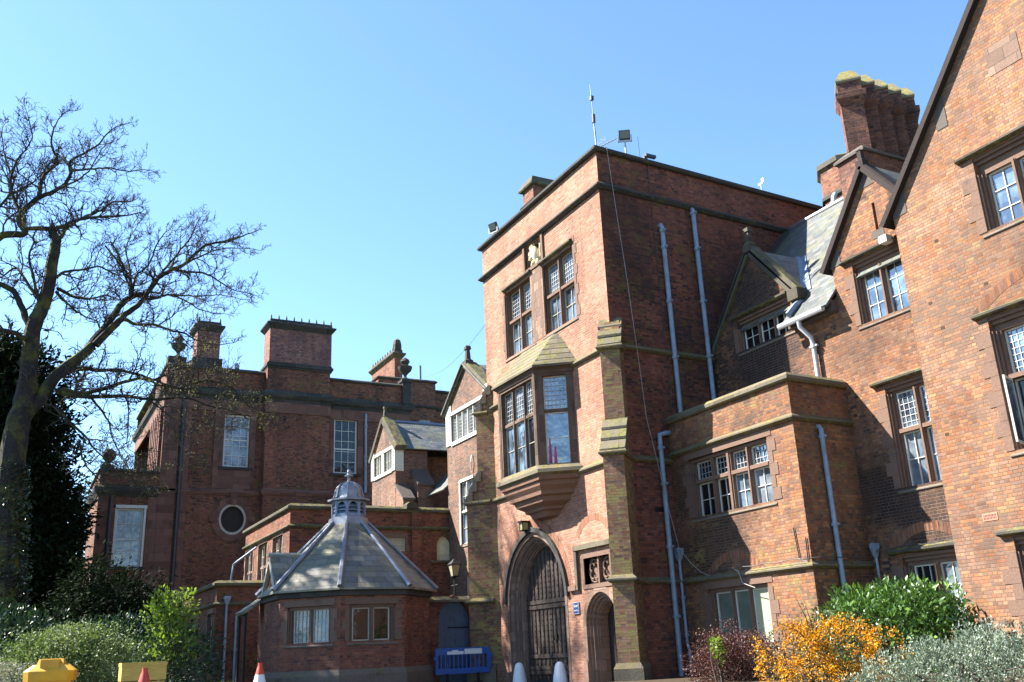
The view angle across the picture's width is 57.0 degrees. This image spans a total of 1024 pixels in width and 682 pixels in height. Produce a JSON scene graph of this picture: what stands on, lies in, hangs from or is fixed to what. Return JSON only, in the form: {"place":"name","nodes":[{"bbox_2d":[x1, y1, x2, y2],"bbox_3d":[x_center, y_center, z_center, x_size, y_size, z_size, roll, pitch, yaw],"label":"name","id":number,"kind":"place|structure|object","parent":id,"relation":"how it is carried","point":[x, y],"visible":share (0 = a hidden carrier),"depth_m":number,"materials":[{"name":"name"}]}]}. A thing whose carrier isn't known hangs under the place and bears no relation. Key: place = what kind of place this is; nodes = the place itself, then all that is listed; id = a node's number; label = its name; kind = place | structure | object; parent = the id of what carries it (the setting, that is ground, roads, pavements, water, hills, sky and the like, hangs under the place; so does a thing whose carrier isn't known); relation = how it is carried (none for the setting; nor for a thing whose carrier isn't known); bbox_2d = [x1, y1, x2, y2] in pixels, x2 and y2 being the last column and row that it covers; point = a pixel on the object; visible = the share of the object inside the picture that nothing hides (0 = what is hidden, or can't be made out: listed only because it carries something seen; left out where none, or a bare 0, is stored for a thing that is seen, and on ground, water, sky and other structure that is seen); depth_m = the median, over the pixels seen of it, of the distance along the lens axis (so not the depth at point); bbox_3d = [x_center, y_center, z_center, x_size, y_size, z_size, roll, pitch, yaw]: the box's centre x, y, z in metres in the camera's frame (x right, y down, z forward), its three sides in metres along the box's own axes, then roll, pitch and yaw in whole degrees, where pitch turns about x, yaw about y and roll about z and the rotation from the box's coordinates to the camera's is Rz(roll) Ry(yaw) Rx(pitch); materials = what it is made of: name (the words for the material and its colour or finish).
{"place":"outdoors","nodes":[
{"label":"outdoors","id":0,"kind":"place"},
{"bbox_2d":[180,547,263,681],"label":"link building","id":1,"kind":"structure","parent":0,"point":[222,602],"depth_m":38.10,"materials":[{"name":"brick"}]},
{"bbox_2d":[187,613,197,667],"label":"window","id":2,"kind":"structure","parent":1,"relation":"in","point":[196,616],"depth_m":41.91,"materials":[{"name":"stone"}]},
{"bbox_2d":[204,608,214,667],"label":"window","id":3,"kind":"structure","parent":1,"relation":"in","point":[210,620],"depth_m":38.75,"materials":[{"name":"stone"}]},
{"bbox_2d":[242,502,450,596],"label":"range","id":4,"kind":"structure","parent":0,"point":[415,534],"depth_m":41.74,"materials":[{"name":"brick"}]},
{"bbox_2d":[243,546,253,579],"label":"window","id":5,"kind":"structure","parent":4,"relation":"in","point":[248,564],"depth_m":45.91,"materials":[{"name":"stone"}]},
{"bbox_2d":[256,539,267,579],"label":"window","id":6,"kind":"structure","parent":4,"relation":"in","point":[262,560],"depth_m":43.61,"materials":[{"name":"stone"}]},
{"bbox_2d":[271,531,283,552],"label":"window","id":7,"kind":"structure","parent":4,"relation":"in","point":[277,545],"depth_m":41.40,"materials":[{"name":"stone"}]},
{"bbox_2d":[382,533,408,553],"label":"window","id":8,"kind":"structure","parent":4,"relation":"in","point":[400,540],"depth_m":41.51,"materials":[{"name":"red stone"}]},
{"bbox_2d":[368,406,447,507],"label":"gabled wing","id":9,"kind":"structure","parent":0,"point":[407,461],"depth_m":46.52,"materials":[{"name":"brown brick"}]},
{"bbox_2d":[376,456,380,476],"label":"window","id":10,"kind":"structure","parent":9,"relation":"in","point":[378,461],"depth_m":47.62,"materials":[{"name":"white glass"}]},
{"bbox_2d":[386,450,391,470],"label":"window","id":11,"kind":"structure","parent":9,"relation":"in","point":[389,454],"depth_m":46.42,"materials":[{"name":"white glass"}]},
{"bbox_2d":[0,0,967,556],"label":"sky","id":12,"kind":"structure","parent":0,"point":[377,145],"materials":[{"name":"blue"}]},
{"bbox_2d":[619,669,1023,681],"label":"shrub bed soil","id":13,"kind":"object","parent":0,"point":[678,679],"visible":0.12,"depth_m":21.17,"materials":[{"name":"brown soil"}]},
{"bbox_2d":[706,635,727,681],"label":"green sprout","id":14,"kind":"object","parent":13,"relation":"on","point":[714,640],"visible":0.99,"depth_m":19.96,"materials":[{"name":"green plant"}]},
{"bbox_2d":[678,617,809,681],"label":"red berberis","id":15,"kind":"object","parent":13,"relation":"on","point":[735,667],"visible":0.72,"depth_m":20.46,"materials":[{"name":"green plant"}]},
{"bbox_2d":[747,595,919,681],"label":"orange berberis","id":16,"kind":"object","parent":13,"relation":"on","point":[828,663],"visible":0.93,"depth_m":16.94,"materials":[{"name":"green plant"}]},
{"bbox_2d":[797,570,986,673],"bbox_3d":[8.210,6.216,20.406,3.073,2.410,3.877,7,-20,-27],"label":"laurel bush","id":17,"kind":"object","parent":13,"relation":"on","point":[903,610],"visible":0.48,"depth_m":20.05,"materials":[{"name":"green plant"}]},
{"bbox_2d":[839,616,1023,681],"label":"silver bush","id":18,"kind":"object","parent":13,"relation":"on","point":[1009,665],"visible":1,"depth_m":12.91,"materials":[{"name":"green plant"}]},
{"label":"ground","id":19,"kind":"structure","parent":0,"visible":0},
{"bbox_2d":[0,323,106,637],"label":"yew tree","id":20,"kind":"object","parent":19,"relation":"on","point":[54,535],"visible":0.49,"depth_m":44.16,"materials":[{"name":"green plant"}]},
{"bbox_2d":[57,472,96,605],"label":"distant evergreen","id":21,"kind":"object","parent":19,"relation":"on","point":[85,494],"visible":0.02,"depth_m":61.67,"materials":[{"name":"green plant"}]},
{"bbox_2d":[78,450,159,681],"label":"single storey wing","id":22,"kind":"structure","parent":19,"relation":"on","point":[127,526],"depth_m":49.66,"materials":[{"name":"brown brick"}]},
{"bbox_2d":[107,505,147,569],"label":"window","id":23,"kind":"structure","parent":22,"relation":"in","point":[128,534],"depth_m":49.61,"materials":[{"name":"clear glass"}]},
{"bbox_2d":[137,584,209,681],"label":"young shrub","id":24,"kind":"object","parent":19,"relation":"on","point":[174,609],"visible":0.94,"depth_m":27.33,"materials":[{"name":"green plant"}]},
{"bbox_2d":[235,599,263,681],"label":"lean to canopy","id":25,"kind":"object","parent":19,"relation":"on","point":[242,613],"visible":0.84,"depth_m":31.67,"materials":[{"name":"metal"}]},
{"bbox_2d":[132,314,414,680],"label":"shaded block","id":26,"kind":"structure","parent":19,"relation":"on","point":[313,443],"depth_m":54.06,"materials":[{"name":"red brick"}]},
{"bbox_2d":[209,492,254,541],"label":"oval window","id":27,"kind":"structure","parent":26,"relation":"in","point":[231,520],"depth_m":52.27,"materials":[{"name":"stone"}]},
{"bbox_2d":[218,415,251,470],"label":"window","id":28,"kind":"structure","parent":26,"relation":"in","point":[235,450],"depth_m":53.64,"materials":[{"name":"clear glass"}]},
{"bbox_2d":[330,419,360,476],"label":"window","id":29,"kind":"structure","parent":26,"relation":"in","point":[345,431],"depth_m":56.63,"materials":[{"name":"clear glass"}]},
{"bbox_2d":[255,469,438,681],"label":"octagonal lodge","id":30,"kind":"structure","parent":19,"relation":"on","point":[345,592],"depth_m":29.73,"materials":[{"name":"red brick"}]},
{"bbox_2d":[281,598,337,648],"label":"window","id":31,"kind":"structure","parent":30,"relation":"in","point":[314,623],"depth_m":29.35,"materials":[{"name":"red stone"}]},
{"bbox_2d":[342,597,401,645],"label":"window","id":32,"kind":"structure","parent":30,"relation":"in","point":[366,618],"depth_m":29.52,"materials":[{"name":"red stone"}]},
{"bbox_2d":[368,338,449,423],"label":"range","id":33,"kind":"structure","parent":19,"relation":"on","point":[428,400],"depth_m":66.53,"materials":[{"name":"red brick"}]},
{"bbox_2d":[429,595,469,681],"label":"courtyard wall","id":34,"kind":"structure","parent":19,"relation":"on","point":[449,621],"depth_m":32.82,"materials":[{"name":"brick"}]},
{"bbox_2d":[447,559,460,595],"bbox_3d":[-2.149,10.579,35.879,0.420,4.458,0.600,7,-20,-27],"label":"lamp post","id":35,"kind":"object","parent":34,"relation":"on","point":[453,565],"visible":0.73,"depth_m":36.33,"materials":[{"name":"black metal"}]},
{"bbox_2d":[438,602,469,681],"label":"blue door","id":36,"kind":"structure","parent":34,"relation":"in","point":[453,624],"depth_m":32.87,"materials":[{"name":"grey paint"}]},
{"bbox_2d":[433,647,491,681],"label":"crowd barrier","id":37,"kind":"object","parent":19,"relation":"on","point":[478,669],"visible":1,"depth_m":31.52,"materials":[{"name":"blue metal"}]},
{"bbox_2d":[441,345,486,595],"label":"gabled wing","id":38,"kind":"structure","parent":19,"relation":"on","point":[469,386],"depth_m":42.22,"materials":[{"name":"brown brick"}]},
{"bbox_2d":[453,403,477,441],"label":"window","id":39,"kind":"structure","parent":38,"relation":"in","point":[464,423],"depth_m":42.55,"materials":[{"name":"white glass"}]},
{"bbox_2d":[461,479,472,547],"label":"window","id":40,"kind":"structure","parent":38,"relation":"in","point":[466,485],"depth_m":41.48,"materials":[{"name":"white glass"}]},
{"bbox_2d":[467,577,468,595],"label":"window","id":41,"kind":"structure","parent":38,"relation":"in","point":[467,577],"depth_m":40.48,"materials":[{"name":"grey glass"}]},
{"bbox_2d":[463,145,833,681],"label":"gate tower","id":42,"kind":"structure","parent":19,"relation":"on","point":[567,466],"depth_m":29.98,"materials":[{"name":"brown brick"}]},
{"bbox_2d":[488,221,498,234],"bbox_3d":[-0.699,-4.095,36.947,0.460,1.152,0.274,-18,-24,39],"label":"floodlight","id":43,"kind":"object","parent":42,"relation":"attached to","point":[493,227],"visible":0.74,"depth_m":36.99,"materials":[{"name":"grey metal"}]},
{"bbox_2d":[501,269,537,362],"bbox_3d":[0.329,-0.892,33.704,0.430,2.900,2.559,7,-20,-27],"label":"window","id":44,"kind":"structure","parent":42,"relation":"in","point":[517,312],"depth_m":34.02,"materials":[{"name":"glass"}]},
{"bbox_2d":[504,381,535,475],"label":"window","id":45,"kind":"structure","parent":42,"relation":"in","point":[519,427],"depth_m":30.80,"materials":[{"name":"glass"}]},
{"bbox_2d":[517,520,529,532],"bbox_3d":[0.403,6.168,31.283,0.340,0.380,0.280,7,-20,-27],"label":"gate lantern","id":46,"kind":"object","parent":42,"relation":"attached to","point":[523,526],"visible":1,"depth_m":31.21,"materials":[{"name":"black metal"}]},
{"bbox_2d":[528,242,540,265],"bbox_3d":[0.842,-3.057,33.177,0.345,0.886,0.748,17,-27,-46],"label":"stone carving","id":47,"kind":"object","parent":42,"relation":"on","point":[534,254],"visible":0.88,"depth_m":33.07},
{"bbox_2d":[543,375,570,463],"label":"window","id":48,"kind":"structure","parent":42,"relation":"in","point":[554,387],"depth_m":29.70,"materials":[{"name":"glass"}]},
{"bbox_2d":[537,235,580,339],"bbox_3d":[1.604,-1.716,31.375,0.430,2.900,2.579,7,-20,-27],"label":"window","id":49,"kind":"structure","parent":42,"relation":"in","point":[561,285],"depth_m":31.54,"materials":[{"name":"red stone"}]},
{"bbox_2d":[573,602,579,613],"bbox_3d":[1.918,7.974,28.155,0.028,0.334,0.324,7,-20,-27],"label":"entrance sign","id":50,"kind":"object","parent":42,"relation":"attached to","point":[576,609],"visible":1,"depth_m":28.13,"materials":[{"name":"metal"}]},
{"bbox_2d":[589,85,604,144],"bbox_3d":[2.688,-7.201,30.697,0.120,2.756,1.014,7,-20,-27],"label":"aerial mast","id":51,"kind":"object","parent":42,"relation":"attached to","point":[591,98],"visible":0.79,"depth_m":30.71,"materials":[{"name":"metal"}]},
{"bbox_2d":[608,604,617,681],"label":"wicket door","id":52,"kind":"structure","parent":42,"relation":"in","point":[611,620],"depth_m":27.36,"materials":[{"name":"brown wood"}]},
{"bbox_2d":[617,130,631,152],"bbox_3d":[3.734,-6.332,31.008,0.460,1.311,0.256,-4,-18,4],"label":"floodlight","id":53,"kind":"object","parent":42,"relation":"attached to","point":[624,135],"visible":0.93,"depth_m":31.07,"materials":[{"name":"grey metal"}]},
{"bbox_2d":[642,153,655,166],"bbox_3d":[4.547,-5.964,31.176,0.500,0.450,0.140,7,-20,-27],"label":"security camera","id":54,"kind":"object","parent":42,"relation":"attached to","point":[649,156],"visible":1,"depth_m":31.19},
{"bbox_2d":[606,145,708,575],"bbox_3d":[4.266,0.154,28.306,1.880,13.606,0.986,-7,-19,12],"label":"hanging cable","id":55,"kind":"object","parent":42,"relation":"hanging from","point":[640,373],"visible":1,"depth_m":27.99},
{"bbox_2d":[647,164,672,414],"bbox_3d":[4.703,-1.369,29.559,0.042,9.606,0.173,7,-20,-27],"label":"lightning conductor","id":56,"kind":"object","parent":42,"relation":"attached to","point":[660,293],"visible":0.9,"depth_m":29.64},
{"bbox_2d":[758,178,763,189],"bbox_3d":[9.518,-5.466,34.394,1.094,0.760,0.280,7,-20,-27],"label":"wind sensor","id":57,"kind":"object","parent":42,"relation":"attached to","point":[761,183],"visible":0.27,"depth_m":34.18,"materials":[{"name":"white plastic"}]},
{"bbox_2d":[664,372,882,675],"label":"annex block","id":58,"kind":"structure","parent":19,"relation":"on","point":[765,471],"depth_m":24.39,"materials":[{"name":"red brick"}]},
{"bbox_2d":[683,427,781,522],"bbox_3d":[5.979,3.726,25.626,0.335,1.990,3.894,7,-20,-27],"label":"window","id":59,"kind":"structure","parent":58,"relation":"in","point":[744,475],"depth_m":25.61,"materials":[{"name":"red stone"}]},
{"bbox_2d":[701,574,783,647],"bbox_3d":[6.038,7.110,24.646,0.295,1.770,3.018,7,-20,-27],"label":"window","id":60,"kind":"structure","parent":58,"relation":"in","point":[751,606],"depth_m":24.71,"materials":[{"name":"red stone"}]},
{"bbox_2d":[683,537,952,575],"bbox_3d":[7.213,5.430,23.616,7.733,0.246,1.855,-17,-23,37],"label":"string course","id":61,"kind":"object","parent":58,"relation":"attached to","point":[819,557],"depth_m":23.04,"materials":[{"name":"brown stone"}]},
{"bbox_2d":[711,70,975,669],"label":"wing","id":62,"kind":"structure","parent":19,"relation":"on","point":[783,311],"depth_m":25.15,"materials":[{"name":"brown brick"}]},
{"bbox_2d":[729,291,796,356],"bbox_3d":[7.552,-0.506,28.068,0.390,1.355,2.700,7,-20,-27],"label":"window","id":63,"kind":"structure","parent":62,"relation":"in","point":[765,331],"depth_m":28.26,"materials":[{"name":"red stone"}]},
{"bbox_2d":[816,152,846,207],"bbox_3d":[12.137,-3.008,32.596,2.166,6.990,2.166,7,-20,-27],"label":"chimney","id":64,"kind":"object","parent":62,"relation":"on","point":[828,178],"visible":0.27,"depth_m":33.01,"materials":[{"name":"brick"}]},
{"bbox_2d":[838,235,910,330],"bbox_3d":[9.567,-1.501,24.358,0.430,2.075,2.254,7,-20,-27],"label":"window","id":65,"kind":"structure","parent":62,"relation":"in","point":[882,292],"depth_m":24.63,"materials":[{"name":"glass"}]},
{"bbox_2d":[871,227,884,239],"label":"slit window","id":66,"kind":"structure","parent":62,"relation":"in","point":[879,232],"depth_m":24.54,"materials":[{"name":"grey stone"}]},
{"bbox_2d":[878,234,892,244],"bbox_3d":[9.565,-2.579,24.054,0.340,0.190,0.240,7,-20,-27],"label":"security light","id":67,"kind":"object","parent":62,"relation":"attached to","point":[885,239],"visible":1,"depth_m":23.96,"materials":[{"name":"white plastic"}]},
{"bbox_2d":[869,367,942,494],"bbox_3d":[9.904,2.122,22.815,0.430,2.905,2.302,7,-20,-27],"label":"window","id":68,"kind":"structure","parent":62,"relation":"in","point":[908,426],"depth_m":23.20,"materials":[{"name":"red stone"}]},
{"bbox_2d":[887,540,965,636],"bbox_3d":[9.993,5.725,21.769,0.430,2.105,2.702,7,-20,-27],"label":"window","id":69,"kind":"structure","parent":62,"relation":"in","point":[932,564],"depth_m":22.19,"materials":[{"name":"red stone"}]},
{"bbox_2d":[879,0,1023,668],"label":"gabled pavilion","id":70,"kind":"structure","parent":19,"relation":"on","point":[953,215],"depth_m":21.19,"materials":[{"name":"red brick"}]},
{"bbox_2d":[953,124,1023,238],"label":"window","id":71,"kind":"structure","parent":70,"relation":"in","point":[997,194],"depth_m":21.16,"materials":[{"name":"red stone"}]},
{"bbox_2d":[970,297,1023,457],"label":"window","id":72,"kind":"structure","parent":70,"relation":"in","point":[1005,345],"depth_m":20.46,"materials":[{"name":"red stone"}]},
{"bbox_2d":[995,526,1023,631],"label":"window","id":73,"kind":"structure","parent":70,"relation":"in","point":[1012,575],"depth_m":19.61,"materials":[{"name":"red stone"}]},
{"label":"flower bed soil","id":74,"kind":"structure","parent":19,"relation":"on","visible":0},
{"bbox_2d":[0,659,31,681],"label":"lilac heather","id":75,"kind":"object","parent":74,"relation":"on","point":[6,673],"visible":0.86,"depth_m":19.11,"materials":[{"name":"grey plant"}]},
{"bbox_2d":[31,538,194,681],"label":"yew","id":76,"kind":"object","parent":74,"relation":"on","point":[114,597],"visible":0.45,"depth_m":35.62,"materials":[{"name":"green plant"}]},
{"bbox_2d":[0,596,226,681],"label":"dark shrub","id":77,"kind":"object","parent":74,"relation":"on","point":[32,614],"visible":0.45,"depth_m":29.02,"materials":[{"name":"green plant"}]},
{"bbox_2d":[0,91,278,681],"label":"bare tree","id":78,"kind":"object","parent":74,"relation":"on","point":[30,397],"visible":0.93,"depth_m":35.94,"materials":[{"name":"brown plant"}]},
{"label":"courtyard paving","id":79,"kind":"structure","parent":0,"visible":0},
{"bbox_2d":[23,658,77,681],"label":"grit bin","id":80,"kind":"object","parent":79,"relation":"on","point":[52,670],"visible":1,"depth_m":17.68,"materials":[{"name":"yellow plastic"}]},
{"bbox_2d":[0,618,152,681],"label":"variegated bush","id":81,"kind":"object","parent":79,"relation":"on","point":[79,646],"visible":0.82,"depth_m":22.67,"materials":[{"name":"green plant"}]},
{"bbox_2d":[118,661,167,681],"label":"timber box","id":82,"kind":"object","parent":79,"relation":"on","point":[133,671],"visible":0.95,"depth_m":16.92,"materials":[{"name":"yellow wood"}]},
{"bbox_2d":[138,668,149,681],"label":"traffic cone","id":83,"kind":"object","parent":79,"relation":"on","point":[144,676],"visible":1,"depth_m":14.91,"materials":[{"name":"plastic"}]},
{"bbox_2d":[254,663,265,681],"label":"traffic cone","id":84,"kind":"object","parent":79,"relation":"on","point":[259,676],"visible":1,"depth_m":20.35,"materials":[{"name":"plastic"}]},
{"bbox_2d":[513,663,526,681],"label":"bollard","id":85,"kind":"object","parent":79,"relation":"on","point":[519,675],"visible":1,"depth_m":30.09,"materials":[{"name":"white plastic"}]},
{"bbox_2d":[553,661,567,681],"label":"bollard","id":86,"kind":"object","parent":79,"relation":"on","point":[560,674],"visible":1,"depth_m":28.29,"materials":[{"name":"white plastic"}]}
]}

